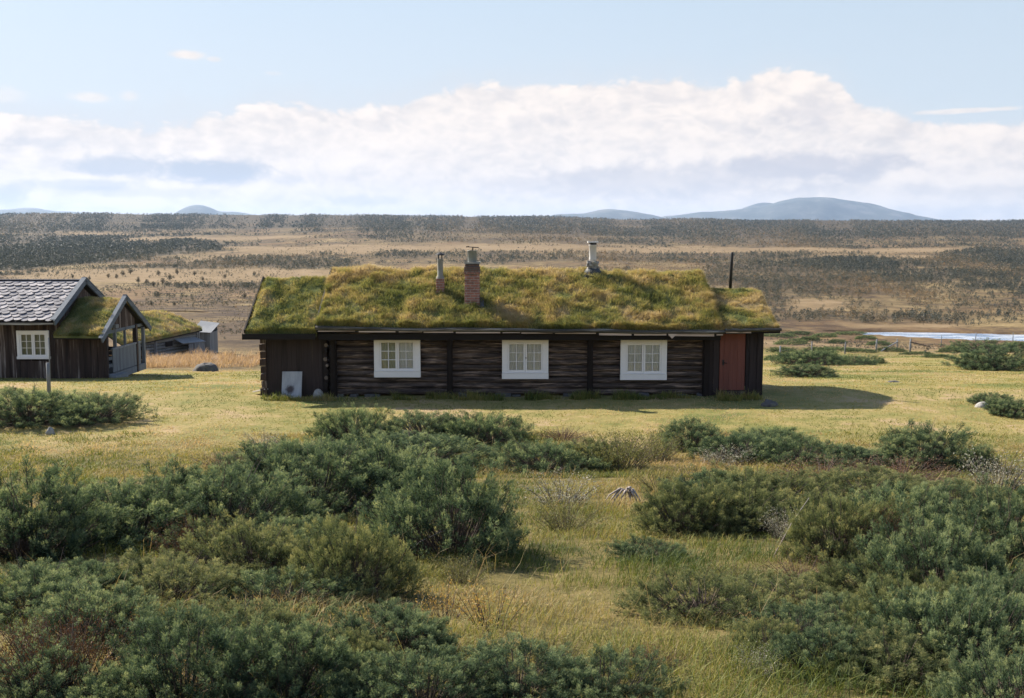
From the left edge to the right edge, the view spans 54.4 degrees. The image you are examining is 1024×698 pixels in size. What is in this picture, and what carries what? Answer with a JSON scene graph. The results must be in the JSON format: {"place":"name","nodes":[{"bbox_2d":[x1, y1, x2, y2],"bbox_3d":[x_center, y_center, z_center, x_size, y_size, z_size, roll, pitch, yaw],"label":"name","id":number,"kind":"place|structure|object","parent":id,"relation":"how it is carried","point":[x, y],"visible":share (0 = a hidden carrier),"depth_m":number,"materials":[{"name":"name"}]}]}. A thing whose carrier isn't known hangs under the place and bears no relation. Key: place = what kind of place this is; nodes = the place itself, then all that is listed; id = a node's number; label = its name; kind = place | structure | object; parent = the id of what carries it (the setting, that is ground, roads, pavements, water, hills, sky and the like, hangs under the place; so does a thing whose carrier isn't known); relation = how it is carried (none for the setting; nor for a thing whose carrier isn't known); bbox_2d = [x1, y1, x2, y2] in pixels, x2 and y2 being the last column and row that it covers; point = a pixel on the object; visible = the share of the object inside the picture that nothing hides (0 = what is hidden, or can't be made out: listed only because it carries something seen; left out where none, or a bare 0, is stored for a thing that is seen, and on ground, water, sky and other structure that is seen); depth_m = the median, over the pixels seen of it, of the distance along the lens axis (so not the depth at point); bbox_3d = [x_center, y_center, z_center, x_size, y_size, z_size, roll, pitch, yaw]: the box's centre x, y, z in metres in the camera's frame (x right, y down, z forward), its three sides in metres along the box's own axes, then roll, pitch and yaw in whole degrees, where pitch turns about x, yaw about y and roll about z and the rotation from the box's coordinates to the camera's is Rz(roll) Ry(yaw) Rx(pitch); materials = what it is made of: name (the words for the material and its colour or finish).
{"place":"outdoors","nodes":[
{"label":"outdoors","id":0,"kind":"place"},
{"bbox_2d":[146,347,264,367],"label":"straw grass","id":1,"kind":"structure","parent":0,"point":[187,360],"depth_m":51.77,"materials":[{"name":"beige plant"}]},
{"bbox_2d":[0,214,1023,697],"bbox_3d":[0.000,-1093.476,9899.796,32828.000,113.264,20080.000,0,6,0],"label":"ground","id":2,"kind":"structure","parent":0,"point":[606,418],"depth_m":30.65,"materials":[{"name":"green plant"}]},
{"bbox_2d":[0,607,87,669],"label":"heath shrub","id":3,"kind":"object","parent":2,"relation":"on","point":[14,637],"visible":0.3,"depth_m":5.77,"materials":[{"name":"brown plant"}]},
{"bbox_2d":[0,545,96,627],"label":"juniper bush","id":4,"kind":"object","parent":2,"relation":"on","point":[39,573],"visible":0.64,"depth_m":7.08,"materials":[{"name":"green plant"}]},
{"bbox_2d":[0,378,103,430],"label":"juniper bush","id":5,"kind":"object","parent":2,"relation":"on","point":[38,401],"visible":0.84,"depth_m":25.30,"materials":[{"name":"green plant"}]},
{"bbox_2d":[0,626,112,697],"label":"juniper bush","id":6,"kind":"object","parent":2,"relation":"on","point":[25,690],"visible":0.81,"depth_m":4.98,"materials":[{"name":"green plant"}]},
{"bbox_2d":[0,453,139,565],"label":"juniper bush","id":7,"kind":"object","parent":2,"relation":"on","point":[20,535],"visible":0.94,"depth_m":9.98,"materials":[{"name":"green plant"}]},
{"bbox_2d":[0,598,142,695],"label":"heath shrub","id":8,"kind":"object","parent":2,"relation":"on","point":[71,663],"visible":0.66,"depth_m":5.11,"materials":[{"name":"green plant"}]},
{"bbox_2d":[0,277,151,378],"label":"slate roofed cabin","id":9,"kind":"object","parent":2,"relation":"on","point":[74,321],"visible":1,"depth_m":38.33,"materials":[{"name":"brown wood"}]},
{"bbox_2d":[16,330,50,358],"bbox_3d":[-18.360,-0.169,38.253,1.280,1.100,0.250,0,6,0],"label":"window","id":10,"kind":"structure","parent":9,"relation":"in","point":[26,347],"depth_m":38.19,"materials":[{"name":"white paint"}]},
{"bbox_2d":[3,547,151,608],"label":"juniper bush","id":11,"kind":"object","parent":2,"relation":"on","point":[95,568],"visible":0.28,"depth_m":7.70,"materials":[{"name":"green plant"}]},
{"bbox_2d":[0,573,175,660],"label":"juniper bush","id":12,"kind":"object","parent":2,"relation":"on","point":[94,597],"visible":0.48,"depth_m":6.14,"materials":[{"name":"green plant"}]},
{"bbox_2d":[45,388,157,428],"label":"juniper bush","id":13,"kind":"object","parent":2,"relation":"on","point":[93,407],"visible":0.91,"depth_m":25.69,"materials":[{"name":"green plant"}]},
{"bbox_2d":[60,655,171,697],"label":"juniper bush","id":14,"kind":"object","parent":2,"relation":"on","point":[103,679],"visible":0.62,"depth_m":4.89,"materials":[{"name":"green plant"}]},
{"bbox_2d":[35,464,255,553],"bbox_3d":[-4.133,1.721,11.344,2.234,1.006,2.296,4,8,34],"label":"juniper bush","id":15,"kind":"object","parent":2,"relation":"on","point":[133,500],"visible":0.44,"depth_m":10.89,"materials":[{"name":"green plant"}]},
{"bbox_2d":[108,309,205,356],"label":"turf roofed shed","id":16,"kind":"structure","parent":2,"relation":"on","point":[173,333],"depth_m":61.22,"materials":[{"name":"plant"}]},
{"bbox_2d":[88,545,254,615],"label":"juniper bush","id":17,"kind":"object","parent":2,"relation":"on","point":[179,577],"visible":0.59,"depth_m":7.61,"materials":[{"name":"green plant"}]},
{"bbox_2d":[142,503,226,563],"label":"heath shrub","id":18,"kind":"object","parent":2,"relation":"on","point":[175,542],"visible":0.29,"depth_m":9.42,"materials":[{"name":"green plant"}]},
{"bbox_2d":[90,599,291,697],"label":"juniper bush","id":19,"kind":"object","parent":2,"relation":"on","point":[159,636],"visible":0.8,"depth_m":4.99,"materials":[{"name":"green plant"}]},
{"bbox_2d":[197,321,219,353],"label":"plank shed","id":20,"kind":"structure","parent":2,"relation":"on","point":[209,333],"depth_m":65.22,"materials":[{"name":"wood"}]},
{"bbox_2d":[129,587,300,655],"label":"juniper bush","id":21,"kind":"object","parent":2,"relation":"on","point":[241,611],"visible":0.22,"depth_m":6.28,"materials":[{"name":"green plant"}]},
{"bbox_2d":[123,444,332,547],"bbox_3d":[-3.413,1.656,11.620,2.688,1.186,1.942,5,8,38],"label":"juniper bush","id":22,"kind":"object","parent":2,"relation":"on","point":[279,493],"visible":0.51,"depth_m":11.25,"materials":[{"name":"green plant"}]},
{"bbox_2d":[156,501,324,587],"bbox_3d":[-2.302,1.721,8.678,1.653,0.787,1.266,2,7,20],"label":"juniper bush","id":23,"kind":"object","parent":2,"relation":"on","point":[276,551],"visible":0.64,"depth_m":8.57,"materials":[{"name":"green plant"}]},
{"bbox_2d":[164,602,388,697],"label":"juniper bush","id":24,"kind":"object","parent":2,"relation":"on","point":[320,652],"visible":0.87,"depth_m":5.06,"materials":[{"name":"green plant"}]},
{"bbox_2d":[196,563,376,617],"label":"juniper bush","id":25,"kind":"object","parent":2,"relation":"on","point":[271,579],"visible":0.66,"depth_m":7.53,"materials":[{"name":"green plant"}]},
{"bbox_2d":[224,607,348,659],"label":"juniper bush","id":26,"kind":"object","parent":2,"relation":"on","point":[304,617],"visible":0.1,"depth_m":6.26,"materials":[{"name":"green plant"}]},
{"bbox_2d":[282,371,301,397],"bbox_3d":[-6.655,1.085,30.101,0.610,0.780,0.290,0,6,0],"label":"metal sheet","id":27,"kind":"object","parent":2,"relation":"on","point":[292,383],"visible":0.79,"depth_m":30.09,"materials":[{"name":"grey metal"}]},
{"bbox_2d":[215,433,371,476],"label":"juniper bush","id":28,"kind":"object","parent":2,"relation":"on","point":[242,453],"visible":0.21,"depth_m":19.60,"materials":[{"name":"green plant"}]},
{"bbox_2d":[235,507,352,565],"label":"juniper bush","id":29,"kind":"object","parent":2,"relation":"on","point":[281,520],"visible":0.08,"depth_m":9.47,"materials":[{"name":"green plant"}]},
{"bbox_2d":[214,431,407,520],"bbox_3d":[-2.710,1.732,13.475,2.806,1.184,2.282,0,6,-2],"label":"juniper bush","id":30,"kind":"object","parent":2,"relation":"on","point":[341,500],"visible":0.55,"depth_m":13.25,"materials":[{"name":"green plant"}]},
{"bbox_2d":[302,402,401,441],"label":"juniper bush","id":31,"kind":"object","parent":2,"relation":"on","point":[336,427],"visible":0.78,"depth_m":23.21,"materials":[{"name":"green plant"}]},
{"bbox_2d":[277,495,436,605],"bbox_3d":[-1.261,1.659,7.930,1.116,0.866,1.008,-6,8,-42],"label":"juniper bush","id":32,"kind":"object","parent":2,"relation":"on","point":[363,547],"visible":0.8,"depth_m":7.84,"materials":[{"name":"green plant"}]},
{"bbox_2d":[305,651,413,697],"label":"juniper bush","id":33,"kind":"object","parent":2,"relation":"on","point":[350,667],"visible":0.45,"depth_m":5.09,"materials":[{"name":"green plant"}]},
{"bbox_2d":[311,614,407,677],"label":"juniper bush","id":34,"kind":"object","parent":2,"relation":"on","point":[364,644],"visible":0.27,"depth_m":5.67,"materials":[{"name":"green plant"}]},
{"bbox_2d":[296,420,457,512],"bbox_3d":[-1.772,1.691,14.073,2.804,1.315,2.148,3,7,28],"label":"juniper bush","id":35,"kind":"object","parent":2,"relation":"on","point":[396,461],"visible":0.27,"depth_m":13.82,"materials":[{"name":"green plant"}]},
{"bbox_2d":[321,586,462,667],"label":"juniper bush","id":36,"kind":"object","parent":2,"relation":"on","point":[408,624],"visible":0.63,"depth_m":6.11,"materials":[{"name":"green plant"}]},
{"bbox_2d":[336,644,512,697],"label":"juniper bush","id":37,"kind":"object","parent":2,"relation":"on","point":[436,667],"visible":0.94,"depth_m":5.01,"materials":[{"name":"green plant"}]},
{"bbox_2d":[344,420,511,472],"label":"juniper bush","id":38,"kind":"object","parent":2,"relation":"on","point":[441,444],"visible":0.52,"depth_m":19.75,"materials":[{"name":"green plant"}]},
{"bbox_2d":[377,408,478,442],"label":"juniper bush","id":39,"kind":"object","parent":2,"relation":"on","point":[401,423],"visible":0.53,"depth_m":23.45,"materials":[{"name":"green plant"}]},
{"bbox_2d":[354,450,531,567],"bbox_3d":[-0.778,1.631,10.078,1.844,1.197,1.739,1,6,13],"label":"juniper bush","id":40,"kind":"object","parent":2,"relation":"on","point":[494,530],"visible":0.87,"depth_m":9.89,"materials":[{"name":"green plant"}]},
{"bbox_2d":[414,565,478,617],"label":"golden shrub","id":41,"kind":"object","parent":2,"relation":"on","point":[445,606],"visible":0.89,"depth_m":7.18,"materials":[{"name":"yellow plant"}]},
{"bbox_2d":[423,551,497,586],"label":"willow shrub","id":42,"kind":"object","parent":2,"relation":"on","point":[460,578],"visible":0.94,"depth_m":8.69,"materials":[{"name":"green plant"}]},
{"bbox_2d":[422,405,536,445],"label":"juniper bush","id":43,"kind":"object","parent":2,"relation":"on","point":[485,432],"visible":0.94,"depth_m":23.15,"materials":[{"name":"green plant"}]},
{"bbox_2d":[448,580,528,631],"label":"golden shrub","id":44,"kind":"object","parent":2,"relation":"on","point":[479,609],"visible":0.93,"depth_m":6.85,"materials":[{"name":"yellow plant"}]},
{"bbox_2d":[259,388,762,400],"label":"wall weeds","id":45,"kind":"object","parent":2,"relation":"on","point":[584,395],"depth_m":29.60,"materials":[{"name":"green plant"}]},
{"bbox_2d":[242,241,781,396],"label":"turf roofed cabin","id":46,"kind":"object","parent":2,"relation":"on","point":[368,330],"visible":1,"depth_m":30.20,"materials":[{"name":"brown wood"}]},
{"bbox_2d":[374,340,420,376],"bbox_3d":[-3.470,0.244,30.105,1.410,1.230,0.130,0,6,0],"label":"window","id":47,"kind":"structure","parent":46,"relation":"in","point":[392,358],"depth_m":30.11,"materials":[{"name":"white paint"}]},
{"bbox_2d":[502,340,548,378],"bbox_3d":[0.400,0.294,30.110,1.410,1.230,0.130,0,6,0],"label":"window","id":48,"kind":"structure","parent":46,"relation":"in","point":[521,359],"depth_m":30.11,"materials":[{"name":"white paint"}]},
{"bbox_2d":[620,340,666,379],"bbox_3d":[3.980,0.324,30.114,1.410,1.230,0.130,0,6,0],"label":"window","id":49,"kind":"structure","parent":46,"relation":"in","point":[633,353],"depth_m":30.11,"materials":[{"name":"white paint"}]},
{"bbox_2d":[719,334,745,389],"bbox_3d":[6.675,0.375,30.151,0.766,1.760,0.117,0,6,0],"label":"door","id":50,"kind":"structure","parent":46,"relation":"in","point":[732,346],"depth_m":30.17,"materials":[{"name":"red paint"}]},
{"bbox_2d":[0,212,1023,353],"bbox_3d":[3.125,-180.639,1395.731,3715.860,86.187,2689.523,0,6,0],"label":"birch woods","id":51,"kind":"object","parent":2,"relation":"on","point":[107,246],"visible":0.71,"depth_m":695.52,"materials":[{"name":"green plant"}]},
{"bbox_2d":[0,348,1023,478],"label":"lawn grass","id":52,"kind":"structure","parent":2,"relation":"on","point":[165,456],"depth_m":27.85,"materials":[{"name":"green plant"}]},
{"bbox_2d":[451,629,603,697],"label":"juniper bush","id":53,"kind":"object","parent":2,"relation":"on","point":[530,678],"visible":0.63,"depth_m":5.19,"materials":[{"name":"green plant"}]},
{"bbox_2d":[474,435,615,475],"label":"juniper bush","id":54,"kind":"object","parent":2,"relation":"on","point":[546,459],"visible":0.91,"depth_m":19.35,"materials":[{"name":"green plant"}]},
{"bbox_2d":[516,467,607,508],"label":"willow shrub","id":55,"kind":"object","parent":2,"relation":"on","point":[557,494],"visible":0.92,"depth_m":14.04,"materials":[{"name":"green plant"}]},
{"bbox_2d":[522,495,613,532],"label":"willow shrub","id":56,"kind":"object","parent":2,"relation":"on","point":[563,519],"visible":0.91,"depth_m":11.99,"materials":[{"name":"green plant"}]},
{"bbox_2d":[555,434,631,469],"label":"juniper bush","id":57,"kind":"object","parent":2,"relation":"on","point":[588,440],"visible":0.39,"depth_m":19.64,"materials":[{"name":"green plant"}]},
{"bbox_2d":[526,641,690,697],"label":"juniper bush","id":58,"kind":"object","parent":2,"relation":"on","point":[580,681],"visible":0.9,"depth_m":5.14,"materials":[{"name":"green plant"}]},
{"bbox_2d":[568,425,672,469],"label":"willow shrub","id":59,"kind":"object","parent":2,"relation":"on","point":[623,459],"visible":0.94,"depth_m":19.47,"materials":[{"name":"green plant"}]},
{"bbox_2d":[603,533,703,564],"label":"juniper bush","id":60,"kind":"object","parent":2,"relation":"on","point":[624,546],"visible":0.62,"depth_m":9.89,"materials":[{"name":"green plant"}]},
{"bbox_2d":[621,424,685,460],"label":"willow shrub","id":61,"kind":"object","parent":2,"relation":"on","point":[668,446],"visible":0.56,"depth_m":20.80,"materials":[{"name":"green plant"}]},
{"bbox_2d":[626,467,755,539],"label":"juniper bush","id":62,"kind":"object","parent":2,"relation":"on","point":[677,505],"visible":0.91,"depth_m":11.37,"materials":[{"name":"green plant"}]},
{"bbox_2d":[657,415,728,452],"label":"juniper bush","id":63,"kind":"object","parent":2,"relation":"on","point":[673,428],"visible":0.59,"depth_m":22.18,"materials":[{"name":"green plant"}]},
{"bbox_2d":[609,563,791,630],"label":"juniper bush","id":64,"kind":"object","parent":2,"relation":"on","point":[694,607],"visible":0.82,"depth_m":7.30,"materials":[{"name":"green plant"}]},
{"bbox_2d":[653,463,765,507],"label":"juniper bush","id":65,"kind":"object","parent":2,"relation":"on","point":[696,478],"visible":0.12,"depth_m":13.74,"materials":[{"name":"green plant"}]},
{"bbox_2d":[686,476,790,536],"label":"juniper bush","id":66,"kind":"object","parent":2,"relation":"on","point":[753,523],"visible":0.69,"depth_m":11.51,"materials":[{"name":"green plant"}]},
{"bbox_2d":[688,427,796,462],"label":"juniper bush","id":67,"kind":"object","parent":2,"relation":"on","point":[739,439],"visible":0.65,"depth_m":20.72,"materials":[{"name":"green plant"}]},
{"bbox_2d":[722,615,802,661],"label":"juniper bush","id":68,"kind":"object","parent":2,"relation":"on","point":[752,626],"visible":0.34,"depth_m":6.37,"materials":[{"name":"green plant"}]},
{"bbox_2d":[694,459,846,516],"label":"juniper bush","id":69,"kind":"object","parent":2,"relation":"on","point":[774,482],"visible":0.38,"depth_m":13.39,"materials":[{"name":"green plant"}]},
{"bbox_2d":[727,425,819,447],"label":"juniper bush","id":70,"kind":"object","parent":2,"relation":"on","point":[776,431],"visible":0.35,"depth_m":22.86,"materials":[{"name":"green plant"}]},
{"bbox_2d":[708,569,869,614],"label":"juniper bush","id":71,"kind":"object","parent":2,"relation":"on","point":[810,577],"visible":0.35,"depth_m":7.83,"materials":[{"name":"green plant"}]},
{"bbox_2d":[730,597,866,644],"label":"juniper bush","id":72,"kind":"object","parent":2,"relation":"on","point":[812,616],"visible":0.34,"depth_m":6.78,"materials":[{"name":"green plant"}]},
{"bbox_2d":[747,434,860,468],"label":"juniper bush","id":73,"kind":"object","parent":2,"relation":"on","point":[796,451],"visible":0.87,"depth_m":19.99,"materials":[{"name":"green plant"}]},
{"bbox_2d":[770,363,839,377],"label":"juniper bush","id":74,"kind":"object","parent":2,"relation":"on","point":[803,370],"visible":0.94,"depth_m":40.05,"materials":[{"name":"green plant"}]},
{"bbox_2d":[765,348,853,365],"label":"juniper bush","id":75,"kind":"object","parent":2,"relation":"on","point":[826,357],"visible":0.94,"depth_m":55.97,"materials":[{"name":"green plant"}]},
{"bbox_2d":[754,451,872,481],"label":"heath shrub","id":76,"kind":"object","parent":2,"relation":"on","point":[821,467],"visible":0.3,"depth_m":17.46,"materials":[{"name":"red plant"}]},
{"bbox_2d":[759,613,895,686],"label":"juniper bush","id":77,"kind":"object","parent":2,"relation":"on","point":[814,637],"visible":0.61,"depth_m":5.81,"materials":[{"name":"green plant"}]},
{"bbox_2d":[780,590,887,627],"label":"juniper bush","id":78,"kind":"object","parent":2,"relation":"on","point":[826,603],"visible":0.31,"depth_m":7.05,"materials":[{"name":"green plant"}]},
{"bbox_2d":[777,474,919,565],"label":"juniper bush","id":79,"kind":"object","parent":2,"relation":"on","point":[814,533],"visible":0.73,"depth_m":9.56,"materials":[{"name":"green plant"}]},
{"bbox_2d":[814,441,896,468],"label":"juniper bush","id":80,"kind":"object","parent":2,"relation":"on","point":[860,451],"visible":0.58,"depth_m":19.77,"materials":[{"name":"green plant"}]},
{"bbox_2d":[805,461,939,507],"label":"juniper bush","id":81,"kind":"object","parent":2,"relation":"on","point":[853,475],"visible":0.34,"depth_m":14.75,"materials":[{"name":"green plant"}]},
{"bbox_2d":[808,548,937,603],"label":"juniper bush","id":82,"kind":"object","parent":2,"relation":"on","point":[826,572],"visible":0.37,"depth_m":7.73,"materials":[{"name":"green plant"}]},
{"bbox_2d":[807,615,979,694],"bbox_3d":[2.163,1.758,5.689,0.843,0.359,0.762,-2,6,-15],"label":"juniper bush","id":83,"kind":"object","parent":2,"relation":"on","point":[911,669],"visible":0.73,"depth_m":5.59,"materials":[{"name":"green plant"}]},
{"bbox_2d":[820,477,969,545],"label":"juniper bush","id":84,"kind":"object","parent":2,"relation":"on","point":[941,493],"visible":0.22,"depth_m":10.32,"materials":[{"name":"green plant"}]},
{"bbox_2d":[842,451,966,481],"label":"heath shrub","id":85,"kind":"object","parent":2,"relation":"on","point":[900,469],"visible":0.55,"depth_m":17.68,"materials":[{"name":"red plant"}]},
{"bbox_2d":[840,558,986,642],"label":"juniper bush","id":86,"kind":"object","parent":2,"relation":"on","point":[941,588],"visible":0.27,"depth_m":6.76,"materials":[{"name":"green plant"}]},
{"bbox_2d":[865,417,986,470],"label":"juniper bush","id":87,"kind":"object","parent":2,"relation":"on","point":[890,448],"visible":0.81,"depth_m":19.41,"materials":[{"name":"green plant"}]},
{"bbox_2d":[837,496,1023,594],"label":"juniper bush","id":88,"kind":"object","parent":2,"relation":"on","point":[925,547],"visible":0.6,"depth_m":7.55,"materials":[{"name":"green plant"}]},
{"bbox_2d":[854,573,1023,686],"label":"juniper bush","id":89,"kind":"object","parent":2,"relation":"on","point":[965,621],"visible":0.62,"depth_m":5.92,"materials":[{"name":"green plant"}]},
{"bbox_2d":[894,473,1023,516],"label":"juniper bush","id":90,"kind":"object","parent":2,"relation":"on","point":[954,493],"visible":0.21,"depth_m":13.75,"materials":[{"name":"green plant"}]},
{"bbox_2d":[923,471,1023,568],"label":"juniper bush","id":91,"kind":"object","parent":2,"relation":"on","point":[1011,528],"visible":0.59,"depth_m":9.39,"materials":[{"name":"green plant"}]},
{"bbox_2d":[924,636,1023,697],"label":"juniper bush","id":92,"kind":"object","parent":2,"relation":"on","point":[957,688],"visible":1,"depth_m":5.10,"materials":[{"name":"green plant"}]},
{"bbox_2d":[950,441,1000,471],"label":"juniper bush","id":93,"kind":"object","parent":2,"relation":"on","point":[981,453],"visible":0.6,"depth_m":18.91,"materials":[{"name":"green plant"}]},
{"bbox_2d":[929,557,1023,640],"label":"juniper bush","id":94,"kind":"object","parent":2,"relation":"on","point":[1004,587],"visible":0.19,"depth_m":6.88,"materials":[{"name":"green plant"}]},
{"bbox_2d":[939,338,1021,352],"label":"juniper bush","id":95,"kind":"object","parent":2,"relation":"on","point":[976,344],"visible":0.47,"depth_m":86.73,"materials":[{"name":"green plant"}]},
{"bbox_2d":[941,341,1023,370],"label":"juniper bush","id":96,"kind":"object","parent":2,"relation":"on","point":[980,363],"visible":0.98,"depth_m":48.69,"materials":[{"name":"green plant"}]},
{"bbox_2d":[952,445,1023,490],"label":"willow shrub","id":97,"kind":"object","parent":2,"relation":"on","point":[1015,478],"visible":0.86,"depth_m":16.25,"materials":[{"name":"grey plant"}]},
{"bbox_2d":[982,397,1023,417],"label":"juniper bush","id":98,"kind":"object","parent":2,"relation":"on","point":[1005,409],"visible":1,"depth_m":26.81,"materials":[{"name":"green plant"}]},
{"bbox_2d":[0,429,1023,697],"bbox_3d":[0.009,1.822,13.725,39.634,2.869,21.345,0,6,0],"label":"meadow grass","id":99,"kind":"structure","parent":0,"point":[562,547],"depth_m":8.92,"materials":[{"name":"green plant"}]},
{"bbox_2d":[0,0,1023,220],"label":"sky","id":100,"kind":"structure","parent":0,"point":[661,108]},
{"bbox_2d":[550,209,663,219],"bbox_3d":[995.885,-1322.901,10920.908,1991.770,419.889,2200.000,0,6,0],"label":"mountain","id":101,"kind":"structure","parent":0,"point":[615,214],"depth_m":10591.40,"materials":[{"name":"blue stone"}]},
{"bbox_2d":[663,197,978,220],"bbox_3d":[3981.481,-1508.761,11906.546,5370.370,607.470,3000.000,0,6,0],"label":"mountain","id":102,"kind":"structure","parent":0,"point":[820,208],"depth_m":11312.11,"materials":[{"name":"blue stone"}]},
{"bbox_2d":[863,332,1023,340],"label":"river","id":103,"kind":"structure","parent":0,"point":[963,336],"depth_m":150.19,"materials":[{"name":"liquid"}]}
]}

